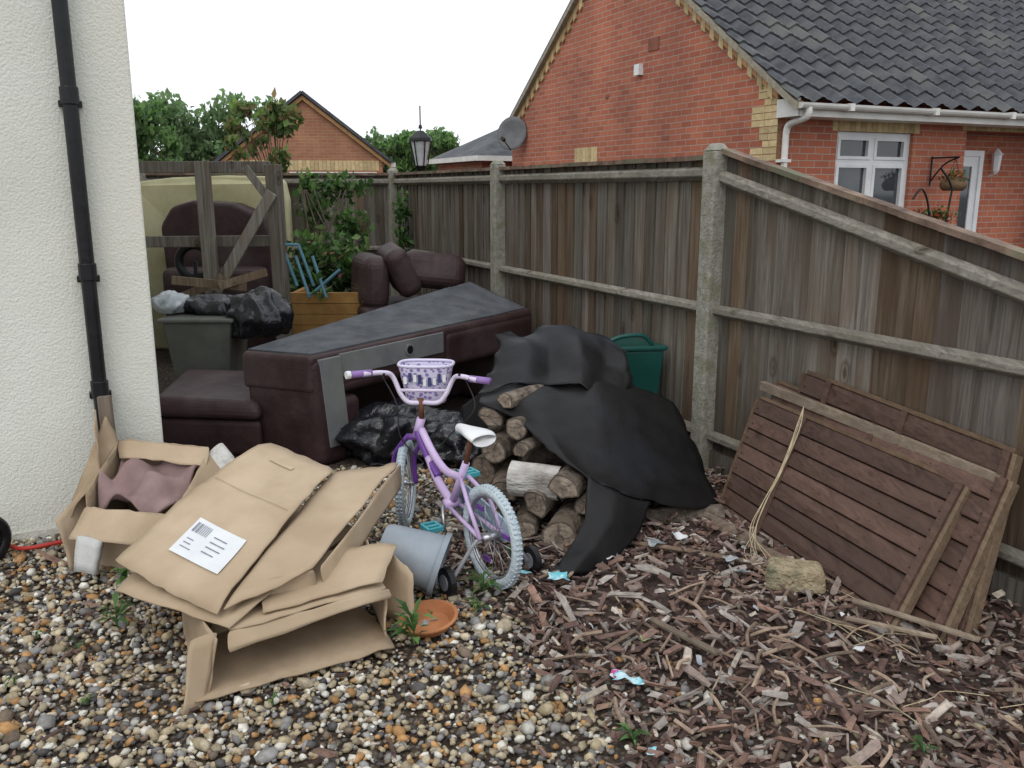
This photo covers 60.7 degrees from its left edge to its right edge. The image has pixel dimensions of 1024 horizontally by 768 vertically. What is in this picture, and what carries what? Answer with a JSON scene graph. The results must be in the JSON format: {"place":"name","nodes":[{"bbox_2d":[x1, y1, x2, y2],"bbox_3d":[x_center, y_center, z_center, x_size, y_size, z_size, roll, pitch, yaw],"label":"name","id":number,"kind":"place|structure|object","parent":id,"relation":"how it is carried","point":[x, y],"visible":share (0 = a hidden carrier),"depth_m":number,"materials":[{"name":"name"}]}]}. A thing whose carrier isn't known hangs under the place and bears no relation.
{"place":"outdoors","nodes":[
{"label":"outdoors","id":0,"kind":"place"},
{"bbox_2d":[214,90,395,172],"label":"brick garage","id":1,"kind":"structure","parent":0,"point":[323,140],"depth_m":21.77,"materials":[{"name":"brick"}]},
{"bbox_2d":[289,172,376,172],"bbox_3d":[-4.482,-4.276,22.200,2.150,2.140,0.070,-2,13,-8],"label":"garage door","id":2,"kind":"structure","parent":1,"relation":"in","point":[289,172],"depth_m":21.94,"materials":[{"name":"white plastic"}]},
{"bbox_2d":[124,0,569,153],"label":"sky","id":3,"kind":"structure","parent":0,"point":[467,65],"materials":[{"name":"white"}]},
{"bbox_2d":[0,350,727,767],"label":"ground","id":4,"kind":"structure","parent":0,"point":[166,376],"depth_m":2.99,"materials":[{"name":"beige gravel"}]},
{"bbox_2d":[12,527,59,542],"bbox_3d":[-2.981,0.824,4.069,2.590,0.070,0.006,-6,14,-24],"label":"damp base","id":5,"kind":"object","parent":4,"relation":"on","point":[35,534],"depth_m":4.34,"materials":[{"name":"white paint"}]},
{"bbox_2d":[0,0,163,533],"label":"walls","id":6,"kind":"structure","parent":4,"relation":"on","point":[47,436],"depth_m":4.18,"materials":[{"name":"white paint"}]},
{"bbox_2d":[51,0,111,431],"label":"downpipe","id":7,"kind":"object","parent":6,"relation":"attached to","point":[70,105],"visible":0.92,"depth_m":4.07,"materials":[{"name":"black plastic"}]},
{"bbox_2d":[79,694,92,704],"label":"weed plant","id":8,"kind":"object","parent":4,"relation":"on","point":[87,699],"visible":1,"depth_m":2.92,"materials":[{"name":"green plant"}]},
{"bbox_2d":[55,409,234,574],"bbox_3d":[-1.688,0.510,4.012,0.752,0.678,0.547,1,13,4],"label":"open cardboard box","id":9,"kind":"object","parent":4,"relation":"on","point":[128,493],"visible":0.85,"depth_m":4.01,"materials":[{"name":"cardboard"}]},
{"bbox_2d":[134,96,182,160],"bbox_3d":[-9.883,-5.135,21.555,3.746,4.103,2.270,0,12,0],"label":"broadleaf tree","id":10,"kind":"object","parent":4,"relation":"on","point":[165,127],"visible":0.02,"depth_m":20.81,"materials":[{"name":"green plant"}]},
{"bbox_2d":[133,99,186,160],"bbox_3d":[-7.164,-3.607,16.072,2.099,3.493,1.713,0,12,0],"label":"broadleaf tree","id":11,"kind":"object","parent":4,"relation":"on","point":[147,127],"visible":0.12,"depth_m":16.21,"materials":[{"name":"green plant"}]},
{"bbox_2d":[133,88,270,160],"bbox_3d":[-12.147,-8.352,33.010,7.216,5.424,3.549,0,12,0],"label":"broadleaf tree","id":12,"kind":"object","parent":4,"relation":"on","point":[198,144],"visible":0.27,"depth_m":32.48,"materials":[{"name":"green plant"}]},
{"bbox_2d":[157,312,247,378],"bbox_3d":[-2.435,-0.201,7.064,0.590,0.735,0.580,0,12,0],"label":"grey storage box","id":13,"kind":"object","parent":4,"relation":"on","point":[199,342],"visible":0.47,"depth_m":6.80,"materials":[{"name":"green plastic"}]},
{"bbox_2d":[151,290,188,313],"bbox_3d":[-2.712,-0.659,6.957,0.298,0.176,0.309,11,16,40],"label":"clear plastic bag","id":14,"kind":"object","parent":13,"relation":"on","point":[168,302],"visible":0.91,"depth_m":6.86,"materials":[{"name":"plastic"}]},
{"bbox_2d":[183,294,232,315],"bbox_3d":[-2.393,-0.639,7.035,0.492,0.184,0.388,0,12,0],"label":"bin bag","id":15,"kind":"object","parent":13,"relation":"on","point":[209,304],"visible":0.61,"depth_m":6.89,"materials":[{"name":"black plastic"}]},
{"bbox_2d":[225,286,293,338],"bbox_3d":[-1.979,-0.570,6.873,0.548,0.391,0.472,0,12,0],"label":"bin bag","id":16,"kind":"object","parent":13,"relation":"on","point":[262,312],"visible":0.97,"depth_m":6.74,"materials":[{"name":"black plastic"}]},
{"bbox_2d":[159,369,263,455],"bbox_3d":[-2.007,0.181,6.058,0.782,0.425,0.869,0,12,0],"label":"leather footstool","id":17,"kind":"object","parent":4,"relation":"on","point":[211,409],"visible":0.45,"depth_m":5.70,"materials":[{"name":"brown leather"}]},
{"bbox_2d":[138,161,292,339],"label":"wooden gate","id":18,"kind":"structure","parent":4,"relation":"on","point":[208,241],"depth_m":7.81,"materials":[{"name":"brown wood"}]},
{"bbox_2d":[140,175,293,349],"bbox_3d":[-3.306,-1.292,9.410,1.987,1.850,0.286,1,13,3],"label":"foam mattress","id":19,"kind":"object","parent":4,"relation":"on","point":[161,198],"visible":0.23,"depth_m":9.20,"materials":[{"name":"yellow fabric"}]},
{"bbox_2d":[162,200,275,350],"bbox_3d":[-2.974,-1.083,8.927,1.147,1.550,0.700,0,12,0],"label":"upended sofa","id":20,"kind":"object","parent":4,"relation":"on","point":[232,218],"visible":0.41,"depth_m":8.81,"materials":[{"name":"brown leather"}]},
{"bbox_2d":[171,268,267,296],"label":"loose planks","id":21,"kind":"object","parent":4,"relation":"on","point":[221,282],"visible":0.86,"depth_m":7.54,"materials":[{"name":"brown wood"}]},
{"bbox_2d":[174,247,202,278],"bbox_3d":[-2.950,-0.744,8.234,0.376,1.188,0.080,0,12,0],"label":"old wheel","id":22,"kind":"object","parent":21,"relation":"on","point":[181,268],"visible":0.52,"depth_m":8.13,"materials":[{"name":"black rubber"}]},
{"bbox_2d":[222,87,304,172],"bbox_3d":[-3.279,-2.407,11.776,1.072,3.004,0.880,0,12,0],"label":"fruit tree","id":23,"kind":"object","parent":4,"relation":"on","point":[271,112],"visible":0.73,"depth_m":11.46,"materials":[{"name":"green plant"}]},
{"bbox_2d":[290,287,360,334],"bbox_3d":[-1.650,-0.520,8.412,0.800,0.775,0.550,0,12,0],"label":"wooden planter","id":24,"kind":"object","parent":4,"relation":"on","point":[312,312],"visible":0.29,"depth_m":8.09,"materials":[{"name":"orange wood"}]},
{"bbox_2d":[285,243,340,297],"bbox_3d":[-1.812,-1.019,7.892,0.541,0.494,0.078,0,12,0],"label":"folding chair frame","id":25,"kind":"object","parent":24,"relation":"on","point":[322,283],"visible":1,"depth_m":7.89,"materials":[{"name":"teal metal"}]},
{"bbox_2d":[309,271,331,301],"bbox_3d":[-1.713,-0.877,7.942,0.165,0.314,0.294,4,13,17],"label":"weed plant","id":26,"kind":"object","parent":24,"relation":"on","point":[318,276],"visible":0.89,"depth_m":7.92,"materials":[{"name":"green plant"}]},
{"bbox_2d":[287,167,374,291],"bbox_3d":[-1.838,-1.344,9.200,1.064,1.847,1.044,0,12,0],"label":"rose bush","id":27,"kind":"object","parent":24,"relation":"in","point":[325,256],"visible":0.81,"depth_m":9.16,"materials":[{"name":"green plant"}]},
{"bbox_2d":[243,282,531,464],"bbox_3d":[-0.783,-0.171,6.459,0.680,0.937,2.401,9,15,35],"label":"overturned sofa","id":28,"kind":"object","parent":4,"relation":"on","point":[308,396],"visible":0.83,"depth_m":5.81,"materials":[{"name":"brown leather"}]},
{"bbox_2d":[335,398,461,464],"bbox_3d":[-0.729,0.280,5.694,1.007,0.368,0.634,0,12,0],"label":"bin bag","id":29,"kind":"object","parent":4,"relation":"on","point":[369,434],"visible":0.56,"depth_m":5.48,"materials":[{"name":"black plastic"}]},
{"bbox_2d":[364,126,446,172],"bbox_3d":[-4.638,-9.216,38.969,5.523,4.533,3.322,0,12,0],"label":"broadleaf tree","id":30,"kind":"object","parent":4,"relation":"on","point":[376,134],"visible":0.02,"depth_m":39.06,"materials":[{"name":"green plant"}]},
{"bbox_2d":[351,242,465,314],"bbox_3d":[-0.972,-0.746,8.375,1.063,1.212,0.840,-4,13,-17],"label":"leather armchair","id":31,"kind":"object","parent":4,"relation":"on","point":[408,274],"visible":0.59,"depth_m":7.97,"materials":[{"name":"brown leather"}]},
{"bbox_2d":[382,597,436,643],"bbox_3d":[-0.394,0.899,3.262,0.166,0.173,0.189,-10,16,-39],"label":"weed plant","id":32,"kind":"object","parent":4,"relation":"on","point":[414,617],"visible":1,"depth_m":3.29,"materials":[{"name":"green plant"}]},
{"bbox_2d":[371,129,459,172],"bbox_3d":[-3.251,-6.640,29.277,3.259,3.698,2.308,0,12,0],"label":"broadleaf tree","id":33,"kind":"object","parent":4,"relation":"on","point":[398,153],"visible":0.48,"depth_m":28.52,"materials":[{"name":"green plant"}]},
{"bbox_2d":[409,106,431,170],"bbox_3d":[-1.300,-2.529,12.653,0.329,2.860,0.360,0,12,0],"label":"lamp post","id":34,"kind":"object","parent":4,"relation":"on","point":[419,141],"visible":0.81,"depth_m":12.38,"materials":[{"name":"black metal"}]},
{"bbox_2d":[344,359,541,597],"bbox_3d":[-0.304,0.393,4.080,0.567,0.859,1.257,-10,16,-38],"label":"childs bicycle","id":35,"kind":"object","parent":4,"relation":"on","point":[428,381],"visible":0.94,"depth_m":4.04,"materials":[{"name":"metal"}]},
{"bbox_2d":[429,418,491,468],"bbox_3d":[-0.240,0.350,5.550,0.644,0.298,0.590,0,12,0],"label":"bin bag","id":36,"kind":"object","parent":4,"relation":"on","point":[451,450],"visible":0.3,"depth_m":5.39,"materials":[{"name":"black plastic"}]},
{"bbox_2d":[426,129,511,169],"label":"brick outbuilding","id":37,"kind":"structure","parent":4,"relation":"on","point":[485,151],"depth_m":18.62,"materials":[{"name":"tile"}]},
{"bbox_2d":[465,597,491,613],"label":"weed plant","id":38,"kind":"object","parent":4,"relation":"on","point":[476,605],"visible":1,"depth_m":3.57,"materials":[{"name":"green plant"}]},
{"bbox_2d":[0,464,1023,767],"bbox_3d":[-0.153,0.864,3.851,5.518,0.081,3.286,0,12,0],"label":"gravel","id":39,"kind":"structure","parent":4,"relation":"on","point":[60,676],"depth_m":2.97,"materials":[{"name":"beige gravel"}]},
{"bbox_2d":[0,517,11,559],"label":"trolley wheel","id":40,"kind":"object","parent":39,"relation":"on","point":[5,536],"visible":1,"depth_m":4.09,"materials":[{"name":"black plastic"}]},
{"bbox_2d":[4,676,16,687],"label":"weed plant","id":41,"kind":"object","parent":39,"relation":"on","point":[9,678],"visible":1,"depth_m":3.02,"materials":[{"name":"green plant"}]},
{"bbox_2d":[9,539,62,550],"bbox_3d":[-2.183,0.758,4.181,0.480,0.049,0.104,-2,13,-8],"label":"red strap","id":42,"kind":"object","parent":39,"relation":"on","point":[32,547],"visible":0.43,"depth_m":4.14,"materials":[{"name":"red plastic"}]},
{"bbox_2d":[33,629,43,637],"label":"weed plant","id":43,"kind":"object","parent":39,"relation":"on","point":[36,633],"visible":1,"depth_m":3.36,"materials":[{"name":"green plant"}]},
{"bbox_2d":[67,638,85,650],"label":"weed plant","id":44,"kind":"object","parent":39,"relation":"on","point":[73,639],"visible":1,"depth_m":3.27,"materials":[{"name":"green plant"}]},
{"bbox_2d":[97,395,115,432],"bbox_3d":[-1.975,0.413,4.327,0.076,0.720,0.054,-5,13,-21],"label":"wooden batten","id":45,"kind":"object","parent":39,"relation":"on","point":[105,405],"visible":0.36,"depth_m":4.26,"materials":[{"name":"brown wood"}]},
{"bbox_2d":[95,592,134,626],"bbox_3d":[-1.550,0.896,3.426,0.127,0.127,0.171,-2,13,-10],"label":"weed plant","id":46,"kind":"object","parent":39,"relation":"on","point":[115,595],"visible":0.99,"depth_m":3.44,"materials":[{"name":"green plant"}]},
{"bbox_2d":[110,567,131,596],"bbox_3d":[-1.591,0.822,3.681,0.132,0.161,0.217,7,14,30],"label":"weed plant","id":47,"kind":"object","parent":39,"relation":"on","point":[123,572],"visible":0.44,"depth_m":3.62,"materials":[{"name":"green plant"}]},
{"bbox_2d":[118,598,131,603],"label":"weed plant","id":48,"kind":"object","parent":39,"relation":"on","point":[121,599],"visible":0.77,"depth_m":3.61,"materials":[{"name":"green plant"}]},
{"bbox_2d":[115,443,413,715],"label":"flattened cardboard boxes","id":49,"kind":"object","parent":39,"relation":"on","point":[251,569],"visible":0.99,"depth_m":3.33,"materials":[{"name":"cardboard"}]},
{"bbox_2d":[268,692,280,705],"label":"weed plant","id":50,"kind":"object","parent":39,"relation":"on","point":[273,696],"visible":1,"depth_m":2.92,"materials":[{"name":"green plant"}]},
{"bbox_2d":[380,524,452,596],"bbox_3d":[-0.421,0.757,3.746,0.334,0.304,0.281,0,12,0],"label":"plastic bucket","id":51,"kind":"object","parent":39,"relation":"on","point":[421,555],"visible":0.7,"depth_m":3.66,"materials":[{"name":"grey plastic"}]},
{"bbox_2d":[398,599,457,637],"bbox_3d":[-0.330,0.932,3.447,0.238,0.071,0.237,0,12,0],"label":"terracotta saucer","id":52,"kind":"object","parent":39,"relation":"on","point":[444,613],"visible":0.77,"depth_m":3.48,"materials":[{"name":"orange ceramic"}]},
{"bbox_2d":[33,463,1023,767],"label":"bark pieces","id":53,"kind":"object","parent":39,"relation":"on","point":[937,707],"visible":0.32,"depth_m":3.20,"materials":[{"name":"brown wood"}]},
{"bbox_2d":[646,539,667,546],"bbox_3d":[0.679,0.743,4.107,0.110,0.038,0.052,-11,16,-40],"label":"paper scrap","id":54,"kind":"object","parent":53,"relation":"on","point":[652,543],"visible":1,"depth_m":4.10,"materials":[{"name":"grey paper"}]},
{"bbox_2d":[722,555,738,561],"bbox_3d":[0.980,0.780,3.922,0.065,0.016,0.052,-4,13,-16],"label":"paper scrap","id":55,"kind":"object","parent":53,"relation":"on","point":[729,558],"visible":1,"depth_m":3.92,"materials":[{"name":"white paper"}]},
{"bbox_2d":[852,646,864,651],"bbox_3d":[1.256,0.958,3.176,0.023,0.023,0.042,-9,15,-34],"label":"paper scrap","id":56,"kind":"object","parent":53,"relation":"on","point":[860,648],"visible":1,"depth_m":3.17,"materials":[{"name":"white paper"}]},
{"bbox_2d":[140,143,1023,612],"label":"wooden fence","id":57,"kind":"object","parent":4,"relation":"on","point":[730,279],"visible":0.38,"depth_m":4.99,"materials":[{"name":"brown wood"}]},
{"bbox_2d":[392,188,413,251],"bbox_3d":[-1.250,-1.857,10.024,0.268,0.855,0.327,0,12,0],"label":"ivy","id":58,"kind":"object","parent":57,"relation":"attached to","point":[402,212],"visible":0.94,"depth_m":10.01,"materials":[{"name":"green plant"}]},
{"bbox_2d":[609,333,667,393],"bbox_3d":[0.720,0.043,5.771,0.497,0.817,0.365,-2,13,-8],"label":"green recycling box","id":59,"kind":"object","parent":4,"relation":"on","point":[644,358],"visible":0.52,"depth_m":5.59,"materials":[{"name":"plastic"}]},
{"bbox_2d":[510,0,1023,247],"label":"brick bungalow","id":60,"kind":"object","parent":4,"relation":"on","point":[885,100],"visible":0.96,"depth_m":11.05,"materials":[{"name":"red brick"}]},
{"bbox_2d":[497,116,525,149],"bbox_3d":[0.011,-4.316,15.035,0.484,0.578,0.574,-1,13,-6],"label":"satellite dish","id":61,"kind":"object","parent":60,"relation":"attached to","point":[511,133],"visible":1,"depth_m":15.20,"materials":[{"name":"grey metal"}]},
{"bbox_2d":[838,140,900,203],"bbox_3d":[4.229,-2.396,10.436,1.110,1.060,0.005,-6,14,-24],"label":"window glass","id":62,"kind":"structure","parent":60,"relation":"in","point":[886,179],"depth_m":10.44,"materials":[{"name":"glass"}]},
{"bbox_2d":[834,131,909,206],"bbox_3d":[4.255,-2.359,10.386,1.310,1.210,0.170,-6,14,-24],"label":"window frame","id":63,"kind":"structure","parent":60,"relation":"in","point":[869,162],"depth_m":10.37,"materials":[{"name":"white plastic"}]},
{"bbox_2d":[912,156,970,222],"bbox_3d":[5.002,-1.636,10.386,0.506,2.102,0.978,11,16,40],"label":"hanging basket","id":64,"kind":"object","parent":60,"relation":"attached to","point":[952,181],"visible":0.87,"depth_m":10.30,"materials":[{"name":"black plastic"}]},
{"bbox_2d":[963,150,984,231],"bbox_3d":[5.845,-1.950,11.566,0.710,2.200,0.075,-6,14,-24],"label":"door","id":65,"kind":"structure","parent":60,"relation":"in","point":[975,159],"depth_m":11.51,"materials":[{"name":"white plastic"}]},
{"bbox_2d":[987,149,1003,176],"bbox_3d":[6.390,-2.920,11.555,0.138,0.360,0.176,0,12,0],"label":"wall lantern","id":66,"kind":"object","parent":60,"relation":"attached to","point":[996,154],"depth_m":11.51,"materials":[{"name":"white plastic"}]},
{"bbox_2d":[491,473,1023,767],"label":"soil","id":67,"kind":"structure","parent":0,"point":[914,675],"depth_m":3.21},
{"bbox_2d":[0,459,1023,767],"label":"bark chips","id":68,"kind":"object","parent":67,"relation":"on","point":[812,673],"visible":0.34,"depth_m":3.15,"materials":[{"name":"brown wood"}]},
{"bbox_2d":[460,566,502,593],"bbox_3d":[-0.131,0.836,3.712,0.196,0.121,0.169,-2,13,-9],"label":"weed plant","id":69,"kind":"object","parent":68,"relation":"on","point":[481,580],"visible":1,"depth_m":3.71,"materials":[{"name":"green plant"}]},
{"bbox_2d":[547,571,569,580],"bbox_3d":[0.199,0.833,3.789,0.105,0.038,0.041,-2,13,-10],"label":"snack wrapper","id":70,"kind":"object","parent":68,"relation":"on","point":[557,575],"visible":1,"depth_m":3.79,"materials":[{"name":"blue plastic"}]},
{"bbox_2d":[609,669,620,680],"bbox_3d":[0.355,1.001,3.013,0.036,0.035,0.024,6,14,25],"label":"snack wrapper","id":71,"kind":"object","parent":68,"relation":"on","point":[613,671],"visible":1,"depth_m":3.01,"materials":[{"name":"pink plastic"}]},
{"bbox_2d":[612,671,644,684],"bbox_3d":[0.399,1.004,2.989,0.112,0.030,0.034,2,13,11],"label":"snack wrapper","id":72,"kind":"object","parent":68,"relation":"on","point":[619,675],"visible":1,"depth_m":2.99,"materials":[{"name":"blue plastic"}]},
{"bbox_2d":[613,723,651,744],"bbox_3d":[0.376,1.088,2.730,0.125,0.053,0.086,0,12,0],"label":"weed plant","id":73,"kind":"object","parent":68,"relation":"on","point":[636,733],"visible":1,"depth_m":2.72,"materials":[{"name":"green plant"}]},
{"bbox_2d":[646,746,656,754],"bbox_3d":[0.420,1.104,2.631,0.027,0.031,0.068,4,13,16],"label":"snack wrapper","id":74,"kind":"object","parent":68,"relation":"on","point":[654,747],"visible":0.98,"depth_m":2.63,"materials":[{"name":"blue plastic"}]},
{"bbox_2d":[672,531,688,539],"bbox_3d":[0.799,0.721,4.175,0.080,0.037,0.048,6,14,27],"label":"paper scrap","id":75,"kind":"object","parent":68,"relation":"on","point":[678,535],"visible":1,"depth_m":4.18,"materials":[{"name":"white paper"}]},
{"bbox_2d":[696,655,702,664],"bbox_3d":[0.663,0.976,3.098,0.022,0.024,0.042,0,12,0],"label":"paper scrap","id":76,"kind":"object","parent":68,"relation":"on","point":[699,659],"visible":1,"depth_m":3.10,"materials":[{"name":"white paper"}]},
{"bbox_2d":[732,568,750,573],"bbox_3d":[1.000,0.810,3.816,0.065,0.038,0.050,-4,13,-16],"label":"paper scrap","id":77,"kind":"object","parent":68,"relation":"on","point":[743,570],"visible":1,"depth_m":3.80,"materials":[{"name":"white paper"}]},
{"bbox_2d":[765,556,825,594],"bbox_3d":[1.205,0.814,3.722,0.243,0.118,0.136,3,13,14],"label":"stone block","id":78,"kind":"object","parent":68,"relation":"on","point":[795,575],"depth_m":3.67,"materials":[{"name":"stone"}]},
{"bbox_2d":[910,734,942,753],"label":"weed plant","id":79,"kind":"object","parent":68,"relation":"on","point":[919,739],"visible":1,"depth_m":2.65,"materials":[{"name":"green plant"}]},
{"bbox_2d":[469,384,724,550],"bbox_3d":[0.370,0.350,4.770,1.230,0.668,1.247,-7,14,-28],"label":"log pile","id":80,"kind":"object","parent":67,"relation":"on","point":[514,459],"visible":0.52,"depth_m":4.43,"materials":[{"name":"brown wood"}]},
{"bbox_2d":[461,325,718,583],"bbox_3d":[0.465,0.243,4.613,1.178,0.892,1.603,-3,13,-15],"label":"roofing felt","id":81,"kind":"object","parent":80,"relation":"on","point":[595,417],"visible":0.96,"depth_m":4.62,"materials":[{"name":"black"}]},
{"bbox_2d":[529,512,1023,767],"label":"sticks","id":82,"kind":"object","parent":67,"relation":"on","point":[731,529],"visible":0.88,"depth_m":3.20,"materials":[{"name":"brown wood"}]},
{"bbox_2d":[647,598,980,767],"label":"wood splinter","id":83,"kind":"object","parent":67,"relation":"on","point":[849,760],"visible":0.98,"depth_m":3.29,"materials":[{"name":"brown wood"}]},
{"bbox_2d":[719,396,971,634],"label":"shed panel","id":84,"kind":"structure","parent":67,"relation":"on","point":[868,521],"depth_m":3.93,"materials":[{"name":"brown paint"}]},
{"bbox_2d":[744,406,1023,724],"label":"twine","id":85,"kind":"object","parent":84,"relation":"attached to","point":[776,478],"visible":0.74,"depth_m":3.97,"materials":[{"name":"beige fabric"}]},
{"bbox_2d":[771,380,1019,644],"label":"shed panel","id":86,"kind":"structure","parent":67,"relation":"on","point":[946,594],"depth_m":3.45,"materials":[{"name":"brown paint"}]},
{"bbox_2d":[759,381,999,481],"bbox_3d":[1.655,0.197,4.115,0.031,0.145,1.435,-6,14,-24],"label":"wooden batten","id":87,"kind":"object","parent":86,"relation":"attached to","point":[891,436],"visible":0.93,"depth_m":4.01,"materials":[{"name":"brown wood"}]},
{"bbox_2d":[797,370,1023,644],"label":"shed panel","id":88,"kind":"structure","parent":67,"relation":"on","point":[1003,460],"depth_m":3.78,"materials":[{"name":"brown paint"}]}
]}

